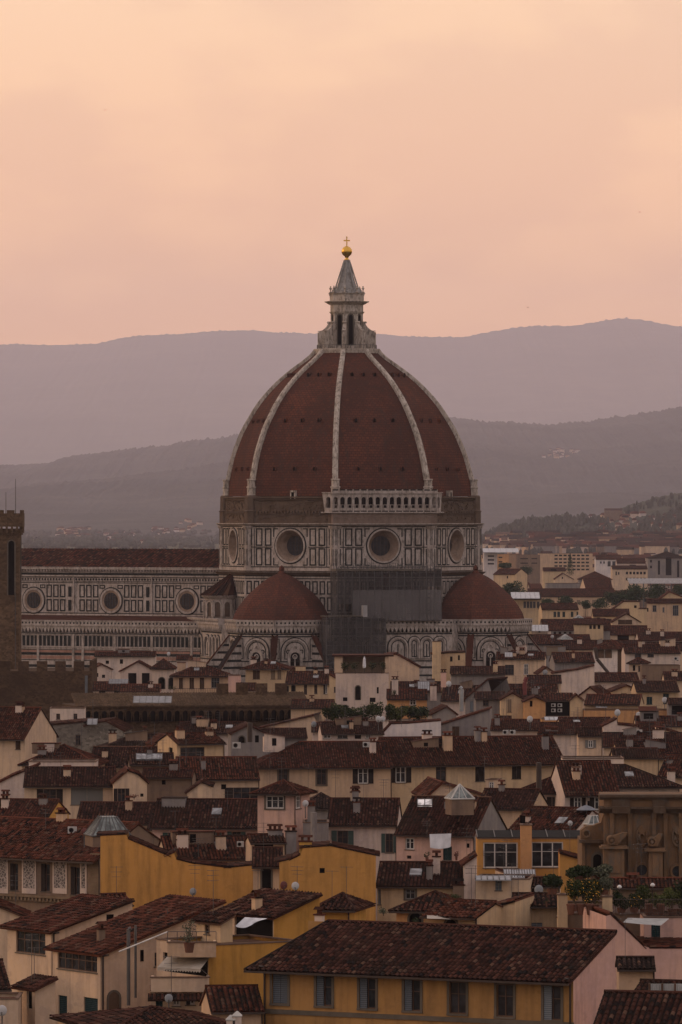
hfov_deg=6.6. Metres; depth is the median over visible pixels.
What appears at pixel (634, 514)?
hillside villa
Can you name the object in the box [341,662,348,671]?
shrub
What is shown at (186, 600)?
round window
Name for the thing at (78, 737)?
window
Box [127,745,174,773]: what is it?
house
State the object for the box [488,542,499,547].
distant house
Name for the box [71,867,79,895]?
window
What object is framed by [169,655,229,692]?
house
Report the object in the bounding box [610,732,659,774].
house
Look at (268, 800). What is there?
window
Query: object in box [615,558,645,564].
house
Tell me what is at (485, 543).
distant house
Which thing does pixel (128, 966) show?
flue pipe
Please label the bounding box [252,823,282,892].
house
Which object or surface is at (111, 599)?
round window
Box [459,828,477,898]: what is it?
house
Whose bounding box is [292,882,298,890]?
satellite dish
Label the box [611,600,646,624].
house
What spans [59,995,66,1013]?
window
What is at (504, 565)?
tree
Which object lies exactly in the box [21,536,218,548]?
ground
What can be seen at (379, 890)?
window
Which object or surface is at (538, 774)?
flue pipe
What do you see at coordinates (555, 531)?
distant house
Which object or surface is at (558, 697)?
house
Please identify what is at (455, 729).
window
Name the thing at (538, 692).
house
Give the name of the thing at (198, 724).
house
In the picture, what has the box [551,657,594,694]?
house
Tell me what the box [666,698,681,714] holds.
house
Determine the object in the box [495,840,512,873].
house
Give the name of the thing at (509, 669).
window
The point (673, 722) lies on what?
house
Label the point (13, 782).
house
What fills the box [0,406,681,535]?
wooded hills
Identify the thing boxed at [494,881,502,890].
window
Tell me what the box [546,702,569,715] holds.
window
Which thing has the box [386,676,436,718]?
house
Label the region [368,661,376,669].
shrub
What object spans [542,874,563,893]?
garden bush
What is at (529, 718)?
satellite dish
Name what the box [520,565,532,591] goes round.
tree
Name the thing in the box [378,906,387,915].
shrub
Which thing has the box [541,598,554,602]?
tree
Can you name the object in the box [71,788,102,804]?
window
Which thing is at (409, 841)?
window
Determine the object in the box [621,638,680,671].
house
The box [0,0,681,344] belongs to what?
sky
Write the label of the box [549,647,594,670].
house
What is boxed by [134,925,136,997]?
flue pipe
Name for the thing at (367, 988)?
window
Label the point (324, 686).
window
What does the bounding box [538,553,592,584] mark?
house
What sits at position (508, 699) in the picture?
window
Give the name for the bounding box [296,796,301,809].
window
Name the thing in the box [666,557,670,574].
window
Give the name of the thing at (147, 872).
house
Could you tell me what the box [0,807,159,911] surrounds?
house
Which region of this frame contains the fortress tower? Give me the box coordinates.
[0,479,24,668]
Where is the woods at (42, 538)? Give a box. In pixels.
[21,528,218,548]
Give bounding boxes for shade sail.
[236,917,266,927]
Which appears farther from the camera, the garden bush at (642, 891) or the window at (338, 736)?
the window at (338, 736)
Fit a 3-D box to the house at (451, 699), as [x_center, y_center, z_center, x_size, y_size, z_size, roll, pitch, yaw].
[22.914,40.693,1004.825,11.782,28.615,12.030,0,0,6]
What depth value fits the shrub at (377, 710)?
881.01 m
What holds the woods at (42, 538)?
on the ground
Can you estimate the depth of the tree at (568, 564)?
2849.83 m
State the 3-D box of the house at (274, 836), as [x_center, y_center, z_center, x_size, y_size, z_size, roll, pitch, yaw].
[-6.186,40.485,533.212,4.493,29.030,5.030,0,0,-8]
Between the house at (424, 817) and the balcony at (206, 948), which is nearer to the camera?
the balcony at (206, 948)
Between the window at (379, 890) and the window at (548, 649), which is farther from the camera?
the window at (548, 649)
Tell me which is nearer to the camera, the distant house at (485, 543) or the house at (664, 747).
the house at (664, 747)
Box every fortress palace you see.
[0,658,96,720]
[62,683,306,732]
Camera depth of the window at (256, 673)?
1159.93 m
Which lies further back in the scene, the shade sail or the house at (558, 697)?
the house at (558, 697)
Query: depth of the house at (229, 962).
405.69 m
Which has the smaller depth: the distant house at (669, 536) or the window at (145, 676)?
the window at (145, 676)
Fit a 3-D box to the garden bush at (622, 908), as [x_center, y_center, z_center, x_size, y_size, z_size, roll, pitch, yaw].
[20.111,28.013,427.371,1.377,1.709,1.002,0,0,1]
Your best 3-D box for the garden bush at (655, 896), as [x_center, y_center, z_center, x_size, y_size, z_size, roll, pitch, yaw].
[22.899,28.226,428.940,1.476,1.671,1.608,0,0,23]
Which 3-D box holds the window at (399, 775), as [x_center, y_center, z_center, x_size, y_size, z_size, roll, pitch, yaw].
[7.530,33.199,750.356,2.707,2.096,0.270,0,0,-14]
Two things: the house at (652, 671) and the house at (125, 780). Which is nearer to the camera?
the house at (125, 780)
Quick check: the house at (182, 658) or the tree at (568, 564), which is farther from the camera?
the tree at (568, 564)
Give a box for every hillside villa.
[622,520,630,524]
[631,512,638,517]
[639,511,645,516]
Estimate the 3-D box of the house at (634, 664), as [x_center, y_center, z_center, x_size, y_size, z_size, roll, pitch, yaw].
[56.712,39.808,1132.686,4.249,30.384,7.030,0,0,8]
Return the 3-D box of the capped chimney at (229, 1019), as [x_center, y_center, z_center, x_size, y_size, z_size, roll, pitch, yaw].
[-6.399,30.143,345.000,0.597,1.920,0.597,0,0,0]
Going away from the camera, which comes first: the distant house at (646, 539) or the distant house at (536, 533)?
the distant house at (646, 539)
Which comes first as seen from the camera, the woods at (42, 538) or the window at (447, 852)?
the window at (447, 852)
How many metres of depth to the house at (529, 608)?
1960.00 m
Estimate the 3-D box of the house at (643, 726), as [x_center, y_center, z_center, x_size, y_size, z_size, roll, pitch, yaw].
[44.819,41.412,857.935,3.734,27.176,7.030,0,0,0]
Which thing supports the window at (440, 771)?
in the house at (511, 760)
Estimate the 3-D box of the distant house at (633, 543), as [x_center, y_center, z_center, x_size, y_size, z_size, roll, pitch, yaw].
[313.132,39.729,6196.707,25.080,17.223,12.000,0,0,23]
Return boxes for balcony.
[148,975,209,1000]
[167,909,216,956]
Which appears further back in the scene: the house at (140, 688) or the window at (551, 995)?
the house at (140, 688)
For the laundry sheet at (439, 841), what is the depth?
584.00 m
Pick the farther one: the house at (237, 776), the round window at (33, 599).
the round window at (33, 599)
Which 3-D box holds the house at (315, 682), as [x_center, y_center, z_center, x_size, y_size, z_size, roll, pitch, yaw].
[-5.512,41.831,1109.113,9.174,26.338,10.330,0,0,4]
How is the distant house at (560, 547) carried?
on the foothill
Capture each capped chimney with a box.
[226,1015,235,1023]
[232,1011,241,1023]
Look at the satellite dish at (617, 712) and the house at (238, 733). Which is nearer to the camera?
the house at (238, 733)
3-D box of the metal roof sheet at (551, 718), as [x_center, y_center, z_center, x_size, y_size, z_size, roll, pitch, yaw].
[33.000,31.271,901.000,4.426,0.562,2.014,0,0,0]
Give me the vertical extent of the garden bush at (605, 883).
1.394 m
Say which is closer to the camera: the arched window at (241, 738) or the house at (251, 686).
the arched window at (241, 738)
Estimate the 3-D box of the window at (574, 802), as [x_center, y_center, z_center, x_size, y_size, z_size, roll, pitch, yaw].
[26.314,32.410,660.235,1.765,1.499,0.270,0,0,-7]
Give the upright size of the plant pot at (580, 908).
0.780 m
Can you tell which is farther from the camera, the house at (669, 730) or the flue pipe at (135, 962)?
the house at (669, 730)
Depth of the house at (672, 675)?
1061.49 m
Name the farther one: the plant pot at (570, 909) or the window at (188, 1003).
the plant pot at (570, 909)
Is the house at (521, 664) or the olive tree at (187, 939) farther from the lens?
the house at (521, 664)
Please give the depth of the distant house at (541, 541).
6475.03 m
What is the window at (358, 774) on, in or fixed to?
in the house at (314, 765)
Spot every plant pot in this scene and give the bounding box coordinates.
[183,942,194,952]
[566,904,574,914]
[576,904,584,914]
[585,904,593,914]
[645,904,653,914]
[657,904,664,914]
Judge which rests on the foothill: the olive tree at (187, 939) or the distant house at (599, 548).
the distant house at (599, 548)
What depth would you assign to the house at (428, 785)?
649.78 m
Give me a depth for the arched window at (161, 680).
1169.88 m
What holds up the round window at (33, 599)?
in the cathedral
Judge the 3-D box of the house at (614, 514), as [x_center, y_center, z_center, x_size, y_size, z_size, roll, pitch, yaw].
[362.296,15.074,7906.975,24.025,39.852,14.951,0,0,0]
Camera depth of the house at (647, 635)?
1452.62 m
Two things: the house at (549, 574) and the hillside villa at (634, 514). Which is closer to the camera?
the house at (549, 574)
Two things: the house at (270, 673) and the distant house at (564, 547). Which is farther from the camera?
the distant house at (564, 547)
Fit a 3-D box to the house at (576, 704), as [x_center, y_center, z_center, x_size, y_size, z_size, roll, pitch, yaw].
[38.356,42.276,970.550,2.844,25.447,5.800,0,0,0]
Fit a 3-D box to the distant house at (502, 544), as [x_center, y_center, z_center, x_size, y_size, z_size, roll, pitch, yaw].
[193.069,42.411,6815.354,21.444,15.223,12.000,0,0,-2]
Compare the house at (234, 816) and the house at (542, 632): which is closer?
the house at (234, 816)
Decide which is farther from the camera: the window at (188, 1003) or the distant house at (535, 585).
the distant house at (535, 585)
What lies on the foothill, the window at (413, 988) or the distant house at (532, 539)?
the distant house at (532, 539)
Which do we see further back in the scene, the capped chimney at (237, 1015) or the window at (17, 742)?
the window at (17, 742)
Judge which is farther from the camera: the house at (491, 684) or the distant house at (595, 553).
the distant house at (595, 553)
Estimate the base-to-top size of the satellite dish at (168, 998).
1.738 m
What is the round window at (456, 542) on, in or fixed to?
in the cathedral
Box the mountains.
[0,317,681,464]
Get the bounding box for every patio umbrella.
[363,655,365,672]
[576,805,595,813]
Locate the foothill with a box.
[481,493,681,554]
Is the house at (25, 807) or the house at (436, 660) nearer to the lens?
the house at (25, 807)
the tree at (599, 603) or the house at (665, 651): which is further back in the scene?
the tree at (599, 603)
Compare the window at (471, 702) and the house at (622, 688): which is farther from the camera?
the house at (622, 688)
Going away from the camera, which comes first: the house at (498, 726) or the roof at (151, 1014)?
the roof at (151, 1014)
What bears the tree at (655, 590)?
on the ground
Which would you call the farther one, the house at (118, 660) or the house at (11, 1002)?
the house at (118, 660)
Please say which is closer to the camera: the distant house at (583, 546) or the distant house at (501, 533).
the distant house at (583, 546)
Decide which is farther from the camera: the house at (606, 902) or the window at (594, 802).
the window at (594, 802)
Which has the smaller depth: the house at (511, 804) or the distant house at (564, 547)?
the house at (511, 804)
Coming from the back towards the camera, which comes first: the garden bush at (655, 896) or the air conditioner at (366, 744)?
the air conditioner at (366, 744)
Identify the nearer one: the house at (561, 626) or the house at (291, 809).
the house at (291, 809)
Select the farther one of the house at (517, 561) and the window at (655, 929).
the house at (517, 561)
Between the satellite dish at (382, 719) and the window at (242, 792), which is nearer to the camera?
the window at (242, 792)
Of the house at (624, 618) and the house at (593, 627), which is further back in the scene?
the house at (593, 627)
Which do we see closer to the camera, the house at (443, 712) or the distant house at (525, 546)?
the house at (443, 712)
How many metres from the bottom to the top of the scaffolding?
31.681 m
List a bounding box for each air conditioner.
[68,827,76,833]
[232,742,240,747]
[237,841,243,846]
[363,742,369,746]
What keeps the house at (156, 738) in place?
on the ground
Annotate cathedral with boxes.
[21,237,541,681]
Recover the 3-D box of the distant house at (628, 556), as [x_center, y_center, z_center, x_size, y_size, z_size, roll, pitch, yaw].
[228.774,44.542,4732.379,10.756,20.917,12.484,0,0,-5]
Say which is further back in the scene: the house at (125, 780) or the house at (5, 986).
the house at (125, 780)
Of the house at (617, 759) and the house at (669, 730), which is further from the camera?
the house at (669, 730)
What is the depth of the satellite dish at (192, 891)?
513.95 m
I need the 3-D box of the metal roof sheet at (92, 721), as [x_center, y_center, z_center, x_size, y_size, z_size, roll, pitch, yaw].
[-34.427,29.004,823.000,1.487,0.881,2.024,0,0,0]
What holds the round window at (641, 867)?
in the baroque church
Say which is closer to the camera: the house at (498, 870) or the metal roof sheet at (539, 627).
the house at (498, 870)
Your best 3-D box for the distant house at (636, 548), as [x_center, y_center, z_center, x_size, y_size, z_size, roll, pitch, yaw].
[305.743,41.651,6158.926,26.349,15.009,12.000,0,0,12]
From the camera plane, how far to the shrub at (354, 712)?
879.67 m
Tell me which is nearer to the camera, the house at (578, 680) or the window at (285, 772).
the window at (285, 772)
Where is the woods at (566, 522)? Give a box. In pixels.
[482,492,681,554]
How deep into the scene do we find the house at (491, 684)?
984.94 m
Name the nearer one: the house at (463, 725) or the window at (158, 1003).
the window at (158, 1003)
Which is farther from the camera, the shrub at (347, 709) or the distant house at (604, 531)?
the distant house at (604, 531)
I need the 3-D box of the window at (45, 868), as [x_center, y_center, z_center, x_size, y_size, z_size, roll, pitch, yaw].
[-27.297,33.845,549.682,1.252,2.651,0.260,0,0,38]
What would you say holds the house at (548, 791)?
on the ground
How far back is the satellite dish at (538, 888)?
479.95 m
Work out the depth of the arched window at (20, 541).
1141.66 m
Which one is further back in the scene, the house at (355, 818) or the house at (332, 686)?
the house at (332, 686)
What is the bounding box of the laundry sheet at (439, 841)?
[430,834,450,848]
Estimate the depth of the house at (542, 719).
905.00 m
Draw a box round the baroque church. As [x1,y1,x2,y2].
[577,792,681,899]
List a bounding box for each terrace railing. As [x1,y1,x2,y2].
[175,688,215,692]
[613,899,681,914]
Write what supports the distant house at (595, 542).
on the foothill
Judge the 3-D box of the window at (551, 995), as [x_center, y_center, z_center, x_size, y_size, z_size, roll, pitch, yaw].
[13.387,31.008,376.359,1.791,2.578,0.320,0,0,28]
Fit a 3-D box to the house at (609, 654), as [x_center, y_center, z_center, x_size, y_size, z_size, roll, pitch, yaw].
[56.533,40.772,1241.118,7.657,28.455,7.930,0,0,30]
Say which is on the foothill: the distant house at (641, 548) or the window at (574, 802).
the distant house at (641, 548)
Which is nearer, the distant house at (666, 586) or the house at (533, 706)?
the house at (533, 706)
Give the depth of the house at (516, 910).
441.14 m
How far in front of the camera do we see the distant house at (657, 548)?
6107.16 m
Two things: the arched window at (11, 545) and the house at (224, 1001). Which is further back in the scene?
the arched window at (11, 545)
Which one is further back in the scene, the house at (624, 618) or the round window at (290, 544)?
the house at (624, 618)
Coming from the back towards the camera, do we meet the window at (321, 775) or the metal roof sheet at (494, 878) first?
the window at (321, 775)
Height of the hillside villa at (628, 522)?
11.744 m
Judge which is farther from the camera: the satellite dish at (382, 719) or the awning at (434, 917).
the satellite dish at (382, 719)
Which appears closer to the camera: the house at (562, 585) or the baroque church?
the baroque church
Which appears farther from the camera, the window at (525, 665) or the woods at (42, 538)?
the woods at (42, 538)
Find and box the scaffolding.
[320,562,442,670]
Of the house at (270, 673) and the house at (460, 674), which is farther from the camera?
the house at (270, 673)
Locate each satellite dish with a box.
[0,1005,6,1023]
[81,828,85,847]
[165,994,172,1007]
[190,888,195,896]
[280,881,286,888]
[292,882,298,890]
[302,800,308,817]
[311,721,316,734]
[376,716,380,730]
[381,716,384,729]
[446,681,450,693]
[527,716,532,721]
[534,885,542,891]
[614,709,619,721]
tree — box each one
[180,919,200,942]
[498,562,511,568]
[502,581,526,595]
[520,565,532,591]
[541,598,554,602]
[557,595,576,602]
[566,553,573,575]
[578,600,591,617]
[592,598,609,608]
[602,589,629,607]
[624,583,646,601]
[643,583,668,597]
[671,584,681,594]
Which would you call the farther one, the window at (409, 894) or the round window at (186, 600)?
the round window at (186, 600)
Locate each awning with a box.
[157,957,210,977]
[427,915,446,918]
[624,918,667,924]
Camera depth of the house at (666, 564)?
3500.00 m
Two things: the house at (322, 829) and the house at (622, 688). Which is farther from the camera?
the house at (622, 688)
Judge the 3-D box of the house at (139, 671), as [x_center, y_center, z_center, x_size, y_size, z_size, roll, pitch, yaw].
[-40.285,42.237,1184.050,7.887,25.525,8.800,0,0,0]
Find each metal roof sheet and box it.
[87,718,97,724]
[109,679,128,683]
[133,696,171,702]
[418,681,429,689]
[476,875,511,880]
[482,548,518,551]
[503,869,535,877]
[504,652,512,656]
[510,592,539,598]
[532,625,548,630]
[544,716,563,719]
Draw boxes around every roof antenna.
[165,956,179,1003]
[188,865,201,873]
[481,756,487,782]
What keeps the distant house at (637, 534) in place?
on the foothill
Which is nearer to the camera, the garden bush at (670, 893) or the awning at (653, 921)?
the awning at (653, 921)
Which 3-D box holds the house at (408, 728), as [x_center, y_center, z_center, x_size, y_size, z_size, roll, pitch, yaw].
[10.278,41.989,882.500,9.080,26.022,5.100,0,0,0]
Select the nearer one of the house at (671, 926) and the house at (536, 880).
the house at (671, 926)
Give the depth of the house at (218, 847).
538.02 m
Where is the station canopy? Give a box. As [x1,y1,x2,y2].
[627,578,681,607]
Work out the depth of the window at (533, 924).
446.10 m
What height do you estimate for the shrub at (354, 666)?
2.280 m
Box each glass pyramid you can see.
[83,815,130,846]
[444,784,474,814]
[557,634,572,639]
[582,815,598,825]
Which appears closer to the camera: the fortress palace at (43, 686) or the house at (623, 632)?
the fortress palace at (43, 686)
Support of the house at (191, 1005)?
on the ground
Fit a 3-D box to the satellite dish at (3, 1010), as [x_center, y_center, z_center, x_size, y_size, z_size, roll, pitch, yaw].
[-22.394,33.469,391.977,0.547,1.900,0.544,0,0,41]
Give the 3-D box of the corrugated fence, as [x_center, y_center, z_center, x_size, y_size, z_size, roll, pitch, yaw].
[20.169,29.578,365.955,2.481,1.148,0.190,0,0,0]
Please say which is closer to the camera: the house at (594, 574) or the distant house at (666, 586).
the house at (594, 574)
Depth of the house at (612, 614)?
1782.00 m
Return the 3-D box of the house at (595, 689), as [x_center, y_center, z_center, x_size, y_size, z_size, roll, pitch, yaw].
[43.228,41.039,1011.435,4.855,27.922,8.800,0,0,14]
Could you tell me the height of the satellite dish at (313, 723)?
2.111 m
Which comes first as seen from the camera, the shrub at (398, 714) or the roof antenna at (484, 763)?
the roof antenna at (484, 763)
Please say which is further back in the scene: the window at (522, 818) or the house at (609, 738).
the house at (609, 738)
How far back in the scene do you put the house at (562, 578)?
2750.00 m
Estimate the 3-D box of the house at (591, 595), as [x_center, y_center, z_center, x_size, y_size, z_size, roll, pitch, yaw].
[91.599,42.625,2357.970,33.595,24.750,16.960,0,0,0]
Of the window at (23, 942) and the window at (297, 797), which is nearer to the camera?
the window at (23, 942)
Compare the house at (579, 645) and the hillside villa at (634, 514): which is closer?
the house at (579, 645)
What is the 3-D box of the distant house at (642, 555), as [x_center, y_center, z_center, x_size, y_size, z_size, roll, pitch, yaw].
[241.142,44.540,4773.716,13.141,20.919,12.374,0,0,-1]
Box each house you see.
[0,701,58,778]
[0,762,40,797]
[0,789,70,818]
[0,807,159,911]
[0,875,30,971]
[0,893,134,991]
[0,958,11,991]
[0,992,22,1023]
[10,934,58,1023]
[17,723,109,768]
[23,752,116,818]
[28,759,98,765]
[43,894,226,1023]
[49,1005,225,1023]
[50,702,133,752]
[50,707,85,720]
[76,796,155,828]
[89,662,113,680]
[92,737,157,771]
[93,681,128,692]
[94,649,156,678]
[96,722,165,745]
[96,829,252,909]
[100,892,133,906]
[109,765,149,800]
[118,659,151,683]
[119,681,161,692]
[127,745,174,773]
[142,755,196,800]
[145,733,164,745]
[147,806,154,831]
[149,658,176,692]
[150,791,257,837]
[150,985,202,1011]
[155,711,226,758]
[155,934,292,1002]
[158,828,246,862]
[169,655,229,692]
[175,751,259,797]
[176,649,192,671]
[178,712,243,755]
[184,777,214,797]
[189,870,235,942]
[199,984,264,1023]
[214,870,322,938]
[226,721,267,757]
[228,674,240,691]
[236,682,256,691]
[240,650,295,691]
[243,906,616,1023]
[244,802,296,860]
[248,754,317,850]
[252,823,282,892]
[257,733,392,796]
[259,701,322,740]
[261,727,307,753]
[275,835,379,920]
[285,666,335,698]
[290,666,305,670]
[290,695,334,720]
[302,800,328,840]
[310,792,329,818]
[311,713,326,740]
[317,715,384,740]
[320,866,375,919]
[324,719,424,728]
[327,775,401,920]
[329,673,335,702]
[332,654,393,718]
[376,850,464,920]
[377,726,562,815]
[384,652,420,688]
[384,718,440,736]
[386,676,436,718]
[388,890,461,921]
[390,671,441,709]
[393,784,507,860]
[411,776,481,795]
[419,865,502,924]
[427,701,458,721]
[430,650,464,693]
[432,641,440,680]
[440,668,478,716]
[441,706,491,735]
[450,661,505,684]
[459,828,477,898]
[464,676,509,714]
[474,681,504,718]
[475,834,576,875]
[476,874,534,900]
[481,780,549,827]
[482,541,490,547]
[483,553,496,579]
[485,534,495,538]
[485,778,501,787]
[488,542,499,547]
[490,714,539,734]
[493,568,526,591]
[495,532,509,534]
[495,644,546,683]
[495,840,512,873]
[497,554,508,569]
[497,868,534,925]
[498,690,524,718]
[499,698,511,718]
[500,542,509,547]
[507,545,515,553]
[508,542,527,544]
[508,681,547,697]
[508,805,598,829]
[509,537,520,539]
[509,554,539,582]
[509,678,557,691]
[510,531,521,534]
[511,892,558,926]
[514,594,541,633]
[515,544,522,553]
[520,823,531,868]
[521,680,546,721]
[522,544,530,553]
[522,744,555,805]
[525,849,561,892]
[526,531,542,535]
[527,675,561,691]
[528,538,538,541]
[529,583,541,587]
[529,588,614,615]
[529,634,590,651]
[532,628,551,633]
[533,543,555,552]
[533,665,552,674]
[535,532,552,534]
[536,540,552,542]
[537,722,581,755]
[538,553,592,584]
[538,603,578,624]
[540,619,611,639]
[541,717,556,721]
[542,567,565,587]
[542,683,572,716]
[544,530,559,532]
[544,646,565,667]
[545,583,580,587]
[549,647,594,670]
[550,745,619,812]
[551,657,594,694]
[553,573,573,582]
[555,534,575,538]
[555,543,558,552]
[556,707,610,726]
[557,893,567,927]
[558,823,576,899]
[559,543,575,552]
[560,756,623,763]
[561,537,574,540]
[562,545,566,552]
[562,637,639,652]
[568,693,584,716]
[568,900,680,935]
[570,544,587,552]
[573,618,603,639]
[576,727,602,755]
[577,534,600,536]
[577,571,612,583]
[577,685,610,707]
[580,577,612,587]
[582,531,600,533]
[583,708,666,722]
[583,903,681,989]
[584,685,643,707]
[586,552,599,558]
[587,639,622,671]
[590,541,605,543]
[591,609,629,619]
[593,989,681,1023]
[594,555,620,577]
[594,672,639,688]
[596,544,603,553]
[598,530,608,533]
[598,536,621,540]
[599,711,638,731]
[601,895,612,911]
[603,716,681,755]
[604,508,622,521]
[604,543,625,552]
[606,683,630,693]
[609,612,640,624]
[609,724,681,769]
[610,625,646,639]
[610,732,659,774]
[610,843,681,898]
[611,565,647,591]
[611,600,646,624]
[612,762,681,791]
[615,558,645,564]
[615,913,655,989]
[616,547,634,554]
[621,555,635,557]
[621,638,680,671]
[623,545,638,553]
[625,539,639,541]
[626,641,650,678]
[628,542,652,544]
[629,533,642,536]
[630,675,679,707]
[633,538,652,541]
[633,554,649,560]
[633,706,681,731]
[634,628,681,643]
[634,978,681,989]
[638,712,664,731]
[639,544,644,553]
[639,911,681,937]
[640,537,664,538]
[640,594,655,607]
[640,660,679,679]
[643,532,665,534]
[645,543,669,553]
[645,638,681,670]
[646,551,681,588]
[646,598,681,630]
[647,584,670,590]
[654,710,678,731]
[657,753,681,791]
[659,591,681,597]
[661,669,681,697]
[662,535,677,537]
[665,530,681,532]
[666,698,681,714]
[670,544,679,554]
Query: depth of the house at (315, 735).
890.00 m
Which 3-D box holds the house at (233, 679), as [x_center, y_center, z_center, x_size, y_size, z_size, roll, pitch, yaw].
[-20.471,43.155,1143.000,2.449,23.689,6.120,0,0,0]
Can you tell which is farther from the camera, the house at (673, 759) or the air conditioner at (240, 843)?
the house at (673, 759)
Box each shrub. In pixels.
[322,706,339,720]
[329,703,348,720]
[340,704,352,718]
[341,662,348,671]
[348,706,363,717]
[351,662,358,673]
[359,705,373,719]
[367,701,383,718]
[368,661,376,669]
[378,662,385,673]
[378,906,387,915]
[384,703,395,719]
[393,705,409,720]
[400,705,419,718]
[413,706,429,719]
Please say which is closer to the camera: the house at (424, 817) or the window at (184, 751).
the house at (424, 817)
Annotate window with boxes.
[7,539,15,594]
[9,863,18,891]
[15,741,19,749]
[15,931,45,956]
[20,541,20,594]
[22,587,44,613]
[29,991,31,1008]
[37,789,62,803]
[40,864,50,892]
[56,952,97,973]
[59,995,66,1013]
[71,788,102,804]
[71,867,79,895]
[75,735,80,745]
[85,997,97,1011]
[99,587,122,614]
[106,914,113,919]
[107,990,120,1009]
[114,788,128,800]
[128,673,135,683]
[140,950,143,960]
[142,673,149,683]
[156,1001,162,1006]
[158,677,164,688]
[165,952,207,975]
[168,677,172,688]
[171,1001,180,1006]
[175,588,198,614]
[179,678,182,687]
[180,747,203,755]
[185,1001,195,1005]
[190,678,193,687]
[200,678,203,687]
[203,925,209,935]
[211,678,219,687]
[225,787,257,797]
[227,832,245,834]
[228,527,237,563]
[236,917,272,936]
[238,735,245,742]
[249,643,263,664]
[252,670,259,679]
[260,869,272,888]
[264,796,284,809]
[269,974,289,1005]
[270,670,275,679]
[274,528,305,563]
[277,670,281,679]
[277,769,288,780]
[287,643,302,665]
[291,685,295,691]
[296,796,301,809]
[313,976,333,1008]
[315,765,327,785]
[323,685,326,693]
[323,735,330,738]
[331,831,353,844]
[337,735,347,738]
[353,769,372,783]
[355,685,360,699]
[356,977,377,1010]
[366,528,400,563]
[377,889,381,904]
[381,833,395,853]
[392,767,410,782]
[401,979,422,1012]
[403,889,416,900]
[404,838,413,849]
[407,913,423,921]
[409,700,416,705]
[436,767,446,781]
[442,846,451,860]
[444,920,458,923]
[446,981,467,1015]
[447,527,464,563]
[452,726,458,735]
[470,701,473,711]
[475,767,485,781]
[482,842,518,868]
[483,642,496,665]
[483,700,488,705]
[489,782,493,787]
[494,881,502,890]
[494,983,515,1018]
[505,665,513,674]
[507,699,511,712]
[511,766,520,779]
[520,816,524,822]
[524,664,527,674]
[532,842,562,867]
[532,923,541,926]
[541,985,562,1022]
[546,647,557,654]
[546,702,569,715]
[547,797,554,805]
[570,798,585,806]
[585,740,595,748]
[590,798,598,810]
[591,852,602,875]
[597,650,603,657]
[605,650,611,657]
[617,635,628,639]
[618,620,631,623]
[634,862,647,876]
[646,697,652,704]
[651,925,659,936]
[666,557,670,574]
[670,864,678,876]
[672,706,681,714]
[673,605,677,615]
[677,561,678,576]
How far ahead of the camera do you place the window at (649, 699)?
1010.22 m
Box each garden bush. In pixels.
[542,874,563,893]
[564,877,584,910]
[565,865,592,880]
[576,878,592,906]
[586,878,602,906]
[591,863,612,879]
[598,876,613,894]
[612,890,629,913]
[628,892,641,913]
[635,884,650,914]
[649,892,667,914]
[662,886,681,914]
[672,880,681,914]
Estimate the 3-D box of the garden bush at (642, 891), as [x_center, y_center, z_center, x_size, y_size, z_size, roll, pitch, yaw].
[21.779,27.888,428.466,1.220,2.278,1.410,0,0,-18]
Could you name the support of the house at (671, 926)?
on the ground
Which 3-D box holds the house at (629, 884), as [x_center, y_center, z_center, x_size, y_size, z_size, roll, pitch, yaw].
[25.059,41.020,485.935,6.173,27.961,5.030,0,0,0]
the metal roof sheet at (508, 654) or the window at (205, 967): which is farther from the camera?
the metal roof sheet at (508, 654)
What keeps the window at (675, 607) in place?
in the house at (665, 614)
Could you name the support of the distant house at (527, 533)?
on the foothill
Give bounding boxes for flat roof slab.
[476,829,579,837]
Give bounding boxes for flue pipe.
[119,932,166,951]
[127,927,131,1005]
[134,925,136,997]
[247,723,251,741]
[311,812,316,841]
[458,686,463,711]
[523,676,527,694]
[536,762,541,789]
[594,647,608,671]
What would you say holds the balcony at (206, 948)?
attached to the house at (229, 962)
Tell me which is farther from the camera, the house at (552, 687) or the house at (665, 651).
the house at (665, 651)
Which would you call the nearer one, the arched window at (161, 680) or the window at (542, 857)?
the window at (542, 857)
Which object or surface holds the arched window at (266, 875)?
in the house at (266, 875)
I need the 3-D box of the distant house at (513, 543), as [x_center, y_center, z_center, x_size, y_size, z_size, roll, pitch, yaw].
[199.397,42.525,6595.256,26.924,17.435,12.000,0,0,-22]
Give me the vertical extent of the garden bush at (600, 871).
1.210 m
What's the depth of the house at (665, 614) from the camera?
1749.78 m
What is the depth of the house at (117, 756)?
754.58 m
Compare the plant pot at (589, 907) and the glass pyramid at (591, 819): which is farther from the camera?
the glass pyramid at (591, 819)
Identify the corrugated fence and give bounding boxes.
[648,983,681,990]
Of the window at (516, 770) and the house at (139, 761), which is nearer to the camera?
the house at (139, 761)
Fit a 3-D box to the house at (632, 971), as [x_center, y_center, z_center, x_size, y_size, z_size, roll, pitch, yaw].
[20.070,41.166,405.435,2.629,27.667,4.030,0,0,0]
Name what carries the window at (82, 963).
in the house at (90, 968)
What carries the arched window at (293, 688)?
in the house at (315, 682)
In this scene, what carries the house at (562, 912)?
on the ground
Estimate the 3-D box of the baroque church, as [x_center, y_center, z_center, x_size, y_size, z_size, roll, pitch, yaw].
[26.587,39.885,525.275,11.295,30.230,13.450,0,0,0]
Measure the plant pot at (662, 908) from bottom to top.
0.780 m
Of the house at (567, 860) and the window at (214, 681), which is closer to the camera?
the house at (567, 860)
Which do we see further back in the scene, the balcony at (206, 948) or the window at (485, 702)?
the window at (485, 702)
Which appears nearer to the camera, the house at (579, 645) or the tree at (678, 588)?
the house at (579, 645)

